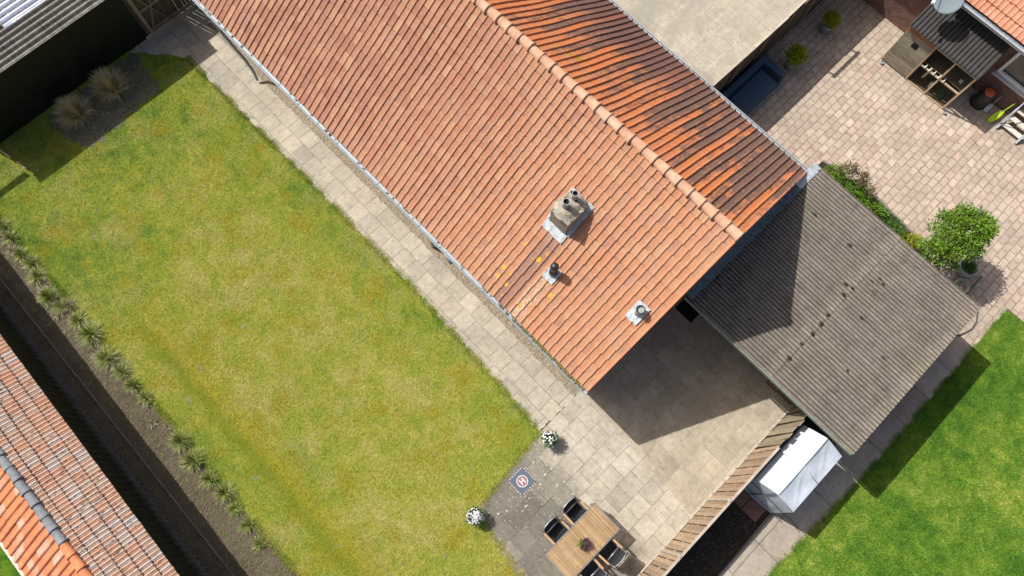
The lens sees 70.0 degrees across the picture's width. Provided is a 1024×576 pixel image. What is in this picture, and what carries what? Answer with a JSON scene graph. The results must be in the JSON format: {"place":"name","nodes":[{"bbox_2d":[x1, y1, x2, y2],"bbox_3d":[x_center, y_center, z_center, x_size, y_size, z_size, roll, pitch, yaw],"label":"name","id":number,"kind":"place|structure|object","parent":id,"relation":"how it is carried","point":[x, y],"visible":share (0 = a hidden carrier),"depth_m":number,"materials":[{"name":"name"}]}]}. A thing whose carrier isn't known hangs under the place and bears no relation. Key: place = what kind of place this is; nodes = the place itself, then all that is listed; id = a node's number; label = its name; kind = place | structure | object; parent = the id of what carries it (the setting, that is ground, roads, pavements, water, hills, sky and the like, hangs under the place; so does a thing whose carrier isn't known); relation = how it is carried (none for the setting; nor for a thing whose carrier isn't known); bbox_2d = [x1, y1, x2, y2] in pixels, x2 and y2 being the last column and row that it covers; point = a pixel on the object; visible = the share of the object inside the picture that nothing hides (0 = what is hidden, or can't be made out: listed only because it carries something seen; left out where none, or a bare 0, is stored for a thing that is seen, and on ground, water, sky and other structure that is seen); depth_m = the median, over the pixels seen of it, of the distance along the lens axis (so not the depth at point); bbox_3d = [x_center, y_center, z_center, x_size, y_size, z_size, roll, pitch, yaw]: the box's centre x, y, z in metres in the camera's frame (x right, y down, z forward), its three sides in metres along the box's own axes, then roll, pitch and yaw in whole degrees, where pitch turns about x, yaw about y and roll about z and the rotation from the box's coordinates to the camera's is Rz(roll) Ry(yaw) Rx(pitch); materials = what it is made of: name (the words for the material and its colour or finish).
{"place":"outdoors","nodes":[
{"label":"outdoors","id":0,"kind":"place"},
{"bbox_2d":[0,546,20,575],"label":"lawn","id":1,"kind":"structure","parent":0,"point":[7,567],"depth_m":18.43,"materials":[{"name":"green plant"}]},
{"bbox_2d":[50,93,94,130],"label":"ornamental grass","id":2,"kind":"object","parent":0,"point":[73,111],"depth_m":21.57,"materials":[{"name":"plant"}]},
{"bbox_2d":[0,0,147,142],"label":"corrugated barn","id":3,"kind":"structure","parent":0,"point":[51,51],"depth_m":20.86,"materials":[{"name":"grey metal"}]},
{"bbox_2d":[47,53,159,147],"bbox_3d":[-12.206,-5.551,22.050,3.409,0.001,1.961,-43,79,-12],"label":"garden bed","id":4,"kind":"object","parent":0,"point":[132,71],"visible":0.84,"depth_m":22.04,"materials":[{"name":"brown soil"}]},
{"bbox_2d":[87,66,131,102],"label":"ornamental grass","id":5,"kind":"object","parent":4,"relation":"on","point":[109,84],"depth_m":21.82,"materials":[{"name":"plant"}]},
{"bbox_2d":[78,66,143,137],"bbox_3d":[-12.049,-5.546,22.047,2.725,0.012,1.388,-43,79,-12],"label":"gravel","id":6,"kind":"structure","parent":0,"point":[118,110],"depth_m":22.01,"materials":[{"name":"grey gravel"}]},
{"bbox_2d":[0,229,297,575],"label":"garden bed","id":7,"kind":"object","parent":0,"point":[111,433],"visible":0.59,"depth_m":19.35,"materials":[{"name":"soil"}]},
{"bbox_2d":[0,218,11,233],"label":"sedge tuft","id":8,"kind":"object","parent":7,"relation":"on","point":[3,224],"visible":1,"depth_m":20.83,"materials":[{"name":"green plant"}]},
{"bbox_2d":[1,230,19,246],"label":"sedge tuft","id":9,"kind":"object","parent":7,"relation":"on","point":[7,237],"visible":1,"depth_m":20.74,"materials":[{"name":"green plant"}]},
{"bbox_2d":[6,244,15,254],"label":"dry tuft","id":10,"kind":"object","parent":7,"relation":"on","point":[11,249],"visible":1,"depth_m":20.68,"materials":[{"name":"plant"}]},
{"bbox_2d":[11,247,27,260],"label":"sedge tuft","id":11,"kind":"object","parent":7,"relation":"on","point":[19,253],"visible":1,"depth_m":20.61,"materials":[{"name":"green plant"}]},
{"bbox_2d":[20,254,38,272],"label":"sedge tuft","id":12,"kind":"object","parent":7,"relation":"on","point":[30,262],"visible":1,"depth_m":20.55,"materials":[{"name":"green plant"}]},
{"bbox_2d":[24,263,49,285],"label":"sedge tuft","id":13,"kind":"object","parent":7,"relation":"on","point":[35,274],"visible":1,"depth_m":20.44,"materials":[{"name":"green plant"}]},
{"bbox_2d":[33,275,50,290],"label":"dry tuft","id":14,"kind":"object","parent":7,"relation":"on","point":[41,283],"visible":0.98,"depth_m":20.42,"materials":[{"name":"plant"}]},
{"bbox_2d":[36,286,60,308],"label":"sedge tuft","id":15,"kind":"object","parent":7,"relation":"on","point":[46,295],"visible":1,"depth_m":20.26,"materials":[{"name":"green plant"}]},
{"bbox_2d":[49,309,65,320],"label":"dry tuft","id":16,"kind":"object","parent":7,"relation":"on","point":[57,316],"visible":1,"depth_m":20.21,"materials":[{"name":"plant"}]},
{"bbox_2d":[49,297,68,315],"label":"sedge tuft","id":17,"kind":"object","parent":7,"relation":"on","point":[58,308],"visible":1,"depth_m":20.23,"materials":[{"name":"green plant"}]},
{"bbox_2d":[60,295,76,312],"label":"dry tuft","id":18,"kind":"object","parent":7,"relation":"on","point":[69,304],"visible":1,"depth_m":20.28,"materials":[{"name":"beige plant"}]},
{"bbox_2d":[66,309,87,332],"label":"sedge tuft","id":19,"kind":"object","parent":7,"relation":"on","point":[75,319],"visible":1,"depth_m":20.13,"materials":[{"name":"green plant"}]},
{"bbox_2d":[73,319,105,350],"bbox_3d":[-11.588,1.235,19.901,0.893,0.413,0.988,22,75,5],"label":"sedge tuft","id":20,"kind":"object","parent":7,"relation":"on","point":[88,330],"visible":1,"depth_m":20.01,"materials":[{"name":"green plant"}]},
{"bbox_2d":[88,342,103,358],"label":"dry tuft","id":21,"kind":"object","parent":7,"relation":"on","point":[93,351],"visible":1,"depth_m":19.95,"materials":[{"name":"beige plant"}]},
{"bbox_2d":[92,343,121,370],"bbox_3d":[-11.014,1.853,19.752,0.868,0.390,0.916,-43,79,-12],"label":"sedge tuft","id":22,"kind":"object","parent":7,"relation":"on","point":[105,358],"visible":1,"depth_m":19.84,"materials":[{"name":"green plant"}]},
{"bbox_2d":[108,354,123,370],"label":"dry tuft","id":23,"kind":"object","parent":7,"relation":"on","point":[115,361],"visible":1,"depth_m":19.89,"materials":[{"name":"beige plant"}]},
{"bbox_2d":[0,277,234,575],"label":"edging","id":24,"kind":"object","parent":7,"relation":"on","point":[131,445],"visible":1,"depth_m":19.38,"materials":[{"name":"concrete"}]},
{"bbox_2d":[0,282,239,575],"bbox_3d":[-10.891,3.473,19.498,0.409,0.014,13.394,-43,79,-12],"label":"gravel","id":25,"kind":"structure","parent":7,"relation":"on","point":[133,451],"depth_m":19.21,"materials":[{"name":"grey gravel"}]},
{"bbox_2d":[109,359,134,383],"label":"sedge tuft","id":26,"kind":"object","parent":7,"relation":"on","point":[119,369],"visible":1,"depth_m":19.78,"materials":[{"name":"green plant"}]},
{"bbox_2d":[122,376,140,394],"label":"sedge tuft","id":27,"kind":"object","parent":7,"relation":"on","point":[131,385],"visible":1,"depth_m":19.68,"materials":[{"name":"green plant"}]},
{"bbox_2d":[1,242,289,575],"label":"weeds","id":28,"kind":"object","parent":7,"relation":"on","point":[127,405],"visible":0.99,"depth_m":19.63,"materials":[{"name":"green plant"}]},
{"bbox_2d":[135,389,155,406],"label":"sedge tuft","id":29,"kind":"object","parent":7,"relation":"on","point":[145,397],"visible":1,"depth_m":19.61,"materials":[{"name":"green plant"}]},
{"bbox_2d":[147,417,157,429],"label":"dry tuft","id":30,"kind":"object","parent":7,"relation":"on","point":[151,421],"visible":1,"depth_m":19.48,"materials":[{"name":"beige plant"}]},
{"bbox_2d":[163,422,173,433],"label":"dry tuft","id":31,"kind":"object","parent":7,"relation":"on","point":[166,427],"visible":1,"depth_m":19.46,"materials":[{"name":"beige plant"}]},
{"bbox_2d":[167,426,192,455],"bbox_3d":[-8.791,4.010,19.204,0.777,0.372,0.776,-43,79,-12],"label":"sedge tuft","id":32,"kind":"object","parent":7,"relation":"on","point":[177,441],"visible":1,"depth_m":19.29,"materials":[{"name":"green plant"}]},
{"bbox_2d":[178,445,206,477],"bbox_3d":[-8.375,4.517,19.088,0.856,0.336,0.863,-43,79,-12],"label":"sedge tuft","id":33,"kind":"object","parent":7,"relation":"on","point":[192,460],"visible":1,"depth_m":19.17,"materials":[{"name":"green plant"}]},
{"bbox_2d":[198,469,218,490],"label":"sedge tuft","id":34,"kind":"object","parent":7,"relation":"on","point":[209,478],"visible":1,"depth_m":19.07,"materials":[{"name":"green plant"}]},
{"bbox_2d":[212,481,238,503],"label":"sedge tuft","id":35,"kind":"object","parent":7,"relation":"on","point":[222,493],"visible":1,"depth_m":18.97,"materials":[{"name":"green plant"}]},
{"bbox_2d":[226,501,244,517],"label":"sedge tuft","id":36,"kind":"object","parent":7,"relation":"on","point":[234,510],"visible":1,"depth_m":18.90,"materials":[{"name":"green plant"}]},
{"bbox_2d":[236,516,257,535],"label":"sedge tuft","id":37,"kind":"object","parent":7,"relation":"on","point":[248,523],"visible":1,"depth_m":18.80,"materials":[{"name":"green plant"}]},
{"bbox_2d":[251,534,267,551],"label":"sedge tuft","id":38,"kind":"object","parent":7,"relation":"on","point":[258,546],"visible":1,"depth_m":18.69,"materials":[{"name":"green plant"}]},
{"bbox_2d":[0,49,538,575],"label":"lawn","id":39,"kind":"structure","parent":0,"point":[240,239],"depth_m":20.26,"materials":[{"name":"green plant"}]},
{"bbox_2d":[402,274,538,430],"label":"grass","id":40,"kind":"structure","parent":39,"relation":"on","point":[450,329],"depth_m":20.21,"materials":[{"name":"green plant"}]},
{"bbox_2d":[464,505,484,526],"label":"flowering plant","id":41,"kind":"object","parent":39,"relation":"on","point":[474,515],"visible":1,"depth_m":18.63,"materials":[{"name":"white plant"}]},
{"bbox_2d":[481,513,525,575],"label":"grass","id":42,"kind":"structure","parent":39,"relation":"on","point":[502,549],"depth_m":18.85,"materials":[{"name":"green plant"}]},
{"bbox_2d":[479,430,540,508],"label":"grass","id":43,"kind":"structure","parent":39,"relation":"on","point":[513,465],"depth_m":19.39,"materials":[{"name":"green plant"}]},
{"bbox_2d":[129,6,579,430],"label":"path","id":44,"kind":"structure","parent":0,"point":[194,35],"depth_m":21.26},
{"bbox_2d":[145,3,196,40],"bbox_3d":[-10.627,-8.333,22.849,1.900,0.130,0.090,-43,79,-12],"label":"threshold","id":45,"kind":"object","parent":44,"relation":"on","point":[160,29],"visible":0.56,"depth_m":22.80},
{"bbox_2d":[185,53,407,281],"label":"grass","id":46,"kind":"structure","parent":44,"relation":"on","point":[273,144],"depth_m":21.64,"materials":[{"name":"green plant"}]},
{"bbox_2d":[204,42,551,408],"bbox_3d":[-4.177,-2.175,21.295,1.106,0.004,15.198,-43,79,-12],"label":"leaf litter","id":47,"kind":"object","parent":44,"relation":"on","point":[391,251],"visible":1,"depth_m":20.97,"materials":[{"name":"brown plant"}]},
{"bbox_2d":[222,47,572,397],"bbox_3d":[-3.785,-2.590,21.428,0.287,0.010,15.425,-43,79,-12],"label":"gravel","id":48,"kind":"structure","parent":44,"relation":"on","point":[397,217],"depth_m":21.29,"materials":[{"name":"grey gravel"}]},
{"bbox_2d":[122,0,1022,567],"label":"ground","id":49,"kind":"structure","parent":0,"point":[134,14],"depth_m":22.80,"materials":[{"name":"brown soil"}]},
{"bbox_2d":[0,297,209,575],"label":"tiled shed","id":50,"kind":"structure","parent":49,"relation":"on","point":[76,499],"depth_m":16.80,"materials":[{"name":"ceramic"}]},
{"bbox_2d":[126,0,193,32],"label":"garden gate","id":51,"kind":"structure","parent":49,"relation":"on","point":[153,15],"depth_m":22.34,"materials":[{"name":"brown wood"}]},
{"bbox_2d":[192,0,820,395],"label":"long house","id":52,"kind":"structure","parent":49,"relation":"on","point":[583,196],"depth_m":17.59,"materials":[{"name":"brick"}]},
{"bbox_2d":[207,22,578,395],"bbox_3d":[-3.858,-2.716,21.461,0.303,0.001,16.147,-43,79,-12],"label":"sandy strip","id":53,"kind":"object","parent":52,"relation":"attached to","point":[458,274],"visible":0.75,"depth_m":21.24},
{"bbox_2d":[864,0,1023,122],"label":"brick house","id":54,"kind":"structure","parent":49,"relation":"on","point":[1003,75],"depth_m":21.72,"materials":[{"name":"ceramic"}]},
{"bbox_2d":[931,0,964,13],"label":"satellite dish","id":55,"kind":"object","parent":54,"relation":"on","point":[946,6],"visible":1,"depth_m":20.58,"materials":[{"name":"grey metal"}]},
{"bbox_2d":[992,52,1023,97],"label":"window","id":56,"kind":"structure","parent":54,"relation":"in","point":[1011,73],"depth_m":21.70,"materials":[{"name":"white paint"}]},
{"bbox_2d":[480,392,835,575],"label":"patio","id":57,"kind":"structure","parent":0,"point":[613,466],"depth_m":19.27,"materials":[{"name":"beige concrete"}]},
{"bbox_2d":[509,467,535,495],"bbox_3d":[0.271,5.109,19.323,0.546,0.013,0.546,-43,79,-12],"label":"landing pad","id":58,"kind":"object","parent":57,"relation":"on","point":[522,481],"visible":1,"depth_m":19.32,"materials":[{"name":"blue fabric"}]},
{"bbox_2d":[540,430,558,450],"bbox_3d":[0.997,4.005,19.352,0.563,0.596,0.524,-27,77,-9],"label":"flower pot","id":59,"kind":"object","parent":57,"relation":"on","point":[549,439],"visible":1,"depth_m":19.23,"materials":[{"name":"grey ceramic"}]},
{"bbox_2d":[539,514,573,548],"bbox_3d":[1.123,6.171,18.563,0.653,0.902,0.576,44,77,10],"label":"garden chair","id":60,"kind":"object","parent":57,"relation":"on","point":[555,533],"visible":0.94,"depth_m":18.57,"materials":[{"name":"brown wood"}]},
{"bbox_2d":[558,495,591,528],"bbox_3d":[1.611,5.718,18.707,0.576,0.902,0.653,-43,79,-12],"label":"garden chair","id":61,"kind":"object","parent":57,"relation":"on","point":[575,512],"visible":0.87,"depth_m":18.71,"materials":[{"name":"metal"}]},
{"bbox_2d":[544,502,619,575],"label":"garden table","id":62,"kind":"object","parent":57,"relation":"on","point":[595,526],"visible":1,"depth_m":18.26,"materials":[{"name":"brown wood"}]},
{"bbox_2d":[576,535,591,550],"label":"table plant","id":63,"kind":"object","parent":62,"relation":"on","point":[584,543],"visible":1,"depth_m":18.09,"materials":[{"name":"purple plant"}]},
{"bbox_2d":[573,554,606,575],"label":"garden chair","id":64,"kind":"object","parent":57,"relation":"on","point":[591,568],"visible":0.77,"depth_m":18.36,"materials":[{"name":"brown wood"}]},
{"bbox_2d":[594,535,626,567],"bbox_3d":[2.458,6.640,18.466,0.653,0.902,0.576,41,77,10],"label":"garden chair","id":65,"kind":"object","parent":57,"relation":"on","point":[612,546],"visible":0.88,"depth_m":18.43,"materials":[{"name":"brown wood"}]},
{"bbox_2d":[640,445,779,575],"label":"plank fence","id":66,"kind":"object","parent":57,"relation":"on","point":[715,506],"visible":1,"depth_m":18.15,"materials":[{"name":"brown wood"}]},
{"bbox_2d":[636,404,794,575],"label":"edging","id":67,"kind":"object","parent":57,"relation":"on","point":[716,489],"visible":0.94,"depth_m":19.35,"materials":[{"name":"concrete"}]},
{"bbox_2d":[756,405,806,448],"bbox_3d":[7.369,3.389,19.048,2.292,1.956,0.088,-43,79,-12],"label":"plank fence","id":68,"kind":"object","parent":57,"relation":"on","point":[787,426],"visible":0.59,"depth_m":18.96,"materials":[{"name":"brown wood"}]},
{"bbox_2d":[717,276,982,575],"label":"edging","id":69,"kind":"object","parent":57,"relation":"on","point":[740,551],"visible":0.23,"depth_m":19.05,"materials":[{"name":"concrete"}]},
{"bbox_2d":[587,293,789,513],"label":"patio","id":70,"kind":"structure","parent":0,"point":[653,356],"depth_m":20.02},
{"bbox_2d":[507,334,767,573],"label":"leaf litter","id":71,"kind":"object","parent":70,"relation":"on","point":[655,444],"visible":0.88,"depth_m":19.62,"materials":[{"name":"brown plant"}]},
{"bbox_2d":[676,298,701,322],"bbox_3d":[5.018,0.608,20.747,0.500,0.014,0.600,-43,79,-12],"label":"doormat","id":72,"kind":"object","parent":70,"relation":"on","point":[687,311],"visible":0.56,"depth_m":20.73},
{"bbox_2d":[666,416,832,575],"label":"garden bed","id":73,"kind":"object","parent":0,"point":[728,536],"visible":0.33,"depth_m":19.05,"materials":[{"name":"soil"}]},
{"bbox_2d":[733,489,750,507],"bbox_3d":[6.038,5.483,19.379,0.480,0.040,0.480,-43,79,-12],"label":"concrete tile","id":74,"kind":"object","parent":73,"relation":"on","point":[741,499],"visible":0.4,"depth_m":19.33,"materials":[{"name":"brown concrete"}]},
{"bbox_2d":[741,497,765,521],"bbox_3d":[6.386,5.830,19.289,0.480,0.040,0.480,-43,79,-12],"label":"concrete tile","id":75,"kind":"object","parent":73,"relation":"on","point":[753,509],"visible":0.81,"depth_m":19.27,"materials":[{"name":"brown concrete"}]},
{"bbox_2d":[744,425,841,514],"bbox_3d":[7.061,4.649,18.625,1.998,1.986,1.199,-43,79,-12],"label":"garden tent","id":76,"kind":"object","parent":73,"relation":"on","point":[795,469],"visible":0.82,"depth_m":17.93,"materials":[{"name":"white fabric"}]},
{"bbox_2d":[766,380,793,404],"bbox_3d":[7.446,2.694,19.731,0.435,1.000,0.875,-43,79,-12],"label":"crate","id":77,"kind":"object","parent":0,"point":[770,384],"visible":0.16,"depth_m":20.00,"materials":[{"name":"wood"}]},
{"bbox_2d":[722,338,970,575],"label":"side path","id":78,"kind":"structure","parent":0,"point":[777,536],"depth_m":19.56,"materials":[{"name":"grey concrete"}]},
{"bbox_2d":[763,474,864,575],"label":"grass","id":79,"kind":"structure","parent":78,"relation":"on","point":[817,523],"depth_m":19.21,"materials":[{"name":"green plant"}]},
{"bbox_2d":[747,0,1023,347],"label":"courtyard","id":80,"kind":"structure","parent":0,"point":[861,83],"depth_m":22.44,"materials":[{"name":"beige stone"}]},
{"bbox_2d":[613,0,822,93],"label":"flat roofed annex","id":81,"kind":"object","parent":80,"relation":"on","point":[721,46],"visible":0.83,"depth_m":20.89,"materials":[{"name":"beige concrete"}]},
{"bbox_2d":[722,53,786,114],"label":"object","id":82,"kind":"object","parent":80,"relation":"on","point":[756,83],"visible":0.65,"depth_m":22.30,"materials":[{"name":"blue plastic"}]},
{"bbox_2d":[784,42,809,70],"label":"potted shrub","id":83,"kind":"object","parent":80,"relation":"on","point":[795,56],"visible":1,"depth_m":22.35,"materials":[{"name":"green plant"}]},
{"bbox_2d":[819,9,841,33],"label":"potted shrub","id":84,"kind":"object","parent":80,"relation":"on","point":[831,20],"visible":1,"depth_m":22.87,"materials":[{"name":"green plant"}]},
{"bbox_2d":[684,165,980,454],"bbox_3d":[8.011,0.641,19.464,5.278,2.676,5.500,-43,79,-12],"label":"carport","id":85,"kind":"object","parent":80,"relation":"on","point":[840,313],"visible":0.99,"depth_m":18.31,"materials":[{"name":"grey corrugated fibre cement sheets"},{"name":"dark wood planks"}]},
{"bbox_2d":[956,311,977,335],"bbox_3d":[13.037,0.829,20.882,0.562,0.100,1.334,16,74,3],"label":"rubber tube","id":86,"kind":"object","parent":85,"relation":"attached to","point":[972,327],"visible":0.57,"depth_m":20.81,"materials":[{"name":"grey rubber"}]},
{"bbox_2d":[819,163,921,254],"bbox_3d":[10.167,-1.592,21.527,2.627,0.001,4.475,-43,79,-12],"label":"garden bed","id":87,"kind":"object","parent":80,"relation":"on","point":[822,165],"visible":0.12,"depth_m":21.78,"materials":[{"name":"soil"}]},
{"bbox_2d":[823,162,871,203],"bbox_3d":[9.622,-3.011,21.335,1.900,1.133,1.054,34,76,8],"label":"rose bush","id":88,"kind":"object","parent":87,"relation":"on","point":[840,176],"visible":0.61,"depth_m":21.13,"materials":[{"name":"green plant"}]},
{"bbox_2d":[836,158,877,197],"bbox_3d":[9.965,-3.107,21.292,0.676,1.285,1.434,-43,79,-12],"label":"rose bush","id":89,"kind":"object","parent":87,"relation":"on","point":[862,178],"visible":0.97,"depth_m":20.92,"materials":[{"name":"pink plant"}]},
{"bbox_2d":[848,185,891,220],"bbox_3d":[10.285,-2.301,21.261,1.617,0.918,1.028,38,77,9],"label":"leafy plant","id":90,"kind":"object","parent":87,"relation":"on","point":[877,212],"visible":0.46,"depth_m":21.08,"materials":[{"name":"green plant"}]},
{"bbox_2d":[821,160,928,260],"bbox_3d":[10.934,-2.333,21.741,0.458,0.120,4.372,-38,78,-11],"label":"edging","id":91,"kind":"object","parent":87,"relation":"on","point":[878,199],"visible":0.32,"depth_m":21.74,"materials":[{"name":"concrete"}]},
{"bbox_2d":[874,209,909,239],"bbox_3d":[10.953,-1.755,21.224,1.063,0.724,1.250,-43,79,-12],"label":"leafy plant","id":92,"kind":"object","parent":87,"relation":"on","point":[893,226],"visible":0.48,"depth_m":21.10,"materials":[{"name":"green plant"}]},
{"bbox_2d":[898,229,924,248],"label":"leafy plant","id":93,"kind":"object","parent":87,"relation":"on","point":[911,240],"visible":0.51,"depth_m":21.06,"materials":[{"name":"yellow plant"}]},
{"bbox_2d":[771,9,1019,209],"bbox_3d":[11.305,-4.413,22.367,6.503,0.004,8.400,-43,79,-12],"label":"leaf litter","id":94,"kind":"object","parent":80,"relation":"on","point":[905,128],"visible":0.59,"depth_m":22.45,"materials":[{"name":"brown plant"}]},
{"bbox_2d":[882,3,1010,108],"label":"chicken coop","id":95,"kind":"structure","parent":80,"relation":"on","point":[946,53],"depth_m":21.45,"materials":[{"name":"brown wood"}]},
{"bbox_2d":[935,89,945,97],"bbox_3d":[13.358,-6.066,22.818,0.300,0.100,0.300,-43,79,-12],"label":"bowl","id":96,"kind":"object","parent":95,"relation":"in","point":[940,92],"visible":1,"depth_m":22.84,"materials":[{"name":"green plastic"}]},
{"bbox_2d":[955,278,969,292],"bbox_3d":[12.718,-0.009,21.002,1.031,0.301,0.446,-15,75,-6],"label":"garden hose","id":97,"kind":"object","parent":80,"relation":"on","point":[966,282],"visible":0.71,"depth_m":21.11,"materials":[{"name":"rubber"}]},
{"bbox_2d":[955,259,978,276],"bbox_3d":[13.084,-0.574,21.018,0.577,0.583,0.545,9,74,1],"label":"round planter","id":98,"kind":"object","parent":80,"relation":"on","point":[970,268],"visible":0.97,"depth_m":20.93,"materials":[{"name":"concrete"}]},
{"bbox_2d":[916,201,1001,271],"bbox_3d":[12.081,-1.327,20.145,2.090,2.620,1.742,-43,79,-12],"label":"garden tree","id":99,"kind":"object","parent":98,"relation":"in","point":[966,219],"visible":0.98,"depth_m":19.44,"materials":[{"name":"green plant"}]},
{"bbox_2d":[969,87,995,109],"bbox_3d":[14.577,-5.891,22.547,0.540,0.660,0.540,-43,79,-12],"label":"compost bin","id":100,"kind":"object","parent":80,"relation":"on","point":[981,100],"visible":1,"depth_m":22.49,"materials":[{"name":"black plastic"}]},
{"bbox_2d":[983,96,1001,111],"bbox_3d":[14.839,-5.682,22.563,0.436,0.478,0.150,-43,79,-12],"label":"spade","id":101,"kind":"object","parent":80,"relation":"on","point":[988,108],"visible":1,"depth_m":22.63,"materials":[{"name":"grey plastic"}]},
{"bbox_2d":[987,103,1015,122],"bbox_3d":[15.021,-5.354,22.421,0.659,0.579,0.190,-20,76,-7],"label":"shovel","id":102,"kind":"object","parent":80,"relation":"on","point":[994,116],"visible":1,"depth_m":22.50,"materials":[{"name":"plastic"}]},
{"bbox_2d":[996,103,1023,143],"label":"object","id":103,"kind":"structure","parent":80,"relation":"on","point":[1016,121],"depth_m":22.38,"materials":[{"name":"white paint"}]},
{"bbox_2d":[769,309,1023,575],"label":"lawn","id":104,"kind":"structure","parent":0,"point":[940,535],"depth_m":19.53,"materials":[{"name":"green plant"}]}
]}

